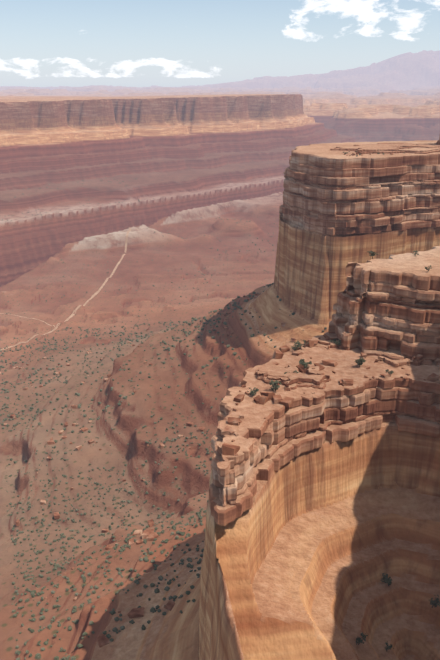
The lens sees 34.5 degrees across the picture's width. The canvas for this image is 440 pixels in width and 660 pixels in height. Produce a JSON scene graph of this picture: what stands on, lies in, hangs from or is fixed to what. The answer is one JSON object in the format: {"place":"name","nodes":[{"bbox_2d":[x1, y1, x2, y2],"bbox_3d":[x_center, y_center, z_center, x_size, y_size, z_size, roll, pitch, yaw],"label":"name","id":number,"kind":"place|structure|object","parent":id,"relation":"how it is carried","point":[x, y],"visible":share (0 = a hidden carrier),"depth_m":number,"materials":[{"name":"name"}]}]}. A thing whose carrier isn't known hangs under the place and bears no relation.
{"place":"outdoors","nodes":[
{"label":"outdoors","id":0,"kind":"place"},
{"bbox_2d":[1,227,130,349],"bbox_3d":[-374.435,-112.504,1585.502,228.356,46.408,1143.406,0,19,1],"label":"road","id":1,"kind":"structure","parent":0,"point":[92,296],"depth_m":1498.65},
{"bbox_2d":[0,50,439,659],"bbox_3d":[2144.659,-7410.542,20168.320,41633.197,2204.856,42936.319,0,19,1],"label":"terrain","id":2,"kind":"structure","parent":0,"point":[304,552],"depth_m":651.69,"materials":[{"name":"brown stone"}]},
{"bbox_2d":[0,313,54,326],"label":"dirt track","id":3,"kind":"structure","parent":2,"relation":"on","point":[32,318],"depth_m":1325.29,"materials":[{"name":"beige soil"}]},
{"bbox_2d":[7,429,216,659],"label":"scrub","id":4,"kind":"object","parent":2,"relation":"on","point":[112,612],"visible":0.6,"depth_m":414.91,"materials":[{"name":"green plant"}]},
{"bbox_2d":[2,178,281,342],"bbox_3d":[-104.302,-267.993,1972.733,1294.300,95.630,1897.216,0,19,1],"label":"scrub","id":5,"kind":"object","parent":2,"relation":"on","point":[137,261],"visible":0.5,"depth_m":1962.45,"materials":[{"name":"green plant"}]},
{"bbox_2d":[0,286,303,646],"bbox_3d":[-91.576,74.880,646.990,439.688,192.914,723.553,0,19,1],"label":"boulders","id":6,"kind":"object","parent":2,"relation":"on","point":[149,535],"visible":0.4,"depth_m":545.40,"materials":[{"name":"brown stone"}]},
{"bbox_2d":[0,283,326,659],"bbox_3d":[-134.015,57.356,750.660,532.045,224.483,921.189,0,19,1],"label":"scrub","id":7,"kind":"object","parent":2,"relation":"on","point":[145,586],"visible":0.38,"depth_m":740.40,"materials":[{"name":"green plant"}]},
{"bbox_2d":[209,335,439,525],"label":"promenade blocks","id":8,"kind":"structure","parent":2,"relation":"on","point":[278,437],"depth_m":239.65,"materials":[{"name":"brown stone"}]},
{"bbox_2d":[255,363,302,385],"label":"rock bench","id":9,"kind":"object","parent":8,"relation":"on","point":[268,368],"visible":0.58,"depth_m":250.50,"materials":[{"name":"brown stone"}]},
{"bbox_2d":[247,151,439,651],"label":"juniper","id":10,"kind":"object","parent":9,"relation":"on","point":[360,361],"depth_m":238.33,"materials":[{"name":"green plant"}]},
{"bbox_2d":[257,371,330,390],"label":"rock bench","id":11,"kind":"object","parent":8,"relation":"on","point":[315,381],"visible":0.73,"depth_m":243.26,"materials":[{"name":"brown stone"}]},
{"bbox_2d":[303,366,323,374],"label":"rock bench","id":12,"kind":"object","parent":8,"relation":"on","point":[313,370],"visible":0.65,"depth_m":251.21,"materials":[{"name":"brown stone"}]},
{"bbox_2d":[316,340,341,349],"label":"rock bench","id":13,"kind":"object","parent":8,"relation":"on","point":[327,344],"visible":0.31,"depth_m":279.28,"materials":[{"name":"brown stone"}]},
{"bbox_2d":[221,337,439,455],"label":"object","id":14,"kind":"object","parent":8,"relation":"on","point":[233,450],"visible":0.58,"depth_m":232.62,"materials":[{"name":"brown stone"}]},
{"bbox_2d":[323,246,439,364],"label":"step ledges","id":15,"kind":"object","parent":8,"relation":"on","point":[389,307],"visible":1,"depth_m":269.25,"materials":[{"name":"brown stone"}]},
{"bbox_2d":[374,356,411,367],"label":"rock bench","id":16,"kind":"object","parent":8,"relation":"on","point":[394,363],"visible":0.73,"depth_m":261.10,"materials":[{"name":"brown stone"}]},
{"bbox_2d":[409,354,429,365],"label":"rock bench","id":17,"kind":"object","parent":8,"relation":"on","point":[418,359],"visible":0.21,"depth_m":260.52,"materials":[{"name":"brown stone"}]},
{"bbox_2d":[435,358,439,369],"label":"rock bench","id":18,"kind":"object","parent":8,"relation":"on","point":[437,361],"visible":0.25,"depth_m":259.92,"materials":[{"name":"brown stone"}]},
{"bbox_2d":[277,212,439,318],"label":"tower wing","id":19,"kind":"object","parent":2,"relation":"on","point":[343,251],"visible":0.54,"depth_m":596.23,"materials":[{"name":"brown stone"}]},
{"bbox_2d":[279,140,439,235],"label":"rock cliff","id":20,"kind":"structure","parent":19,"relation":"on","point":[327,191],"depth_m":591.14,"materials":[{"name":"brown stone"}]},
{"bbox_2d":[330,146,401,150],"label":"rock slab","id":21,"kind":"structure","parent":20,"relation":"on","point":[346,148],"depth_m":650.98,"materials":[{"name":"brown stone"}]},
{"bbox_2d":[355,147,399,153],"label":"rock slab","id":22,"kind":"structure","parent":20,"relation":"on","point":[376,150],"depth_m":611.51,"materials":[{"name":"brown stone"}]},
{"bbox_2d":[353,143,414,145],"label":"tower top","id":23,"kind":"structure","parent":20,"relation":"on","point":[392,144],"depth_m":688.57,"materials":[{"name":"brown stone"}]},
{"bbox_2d":[399,147,439,153],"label":"rock slab","id":24,"kind":"structure","parent":20,"relation":"on","point":[417,150],"depth_m":617.40,"materials":[{"name":"brown stone"}]},
{"bbox_2d":[402,143,439,147],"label":"rock slab","id":25,"kind":"structure","parent":20,"relation":"on","point":[431,145],"depth_m":659.20,"materials":[{"name":"brown stone"}]},
{"bbox_2d":[0,0,439,86],"label":"sky","id":26,"kind":"structure","parent":0,"point":[44,43],"materials":[{"name":"blue"}]}
]}

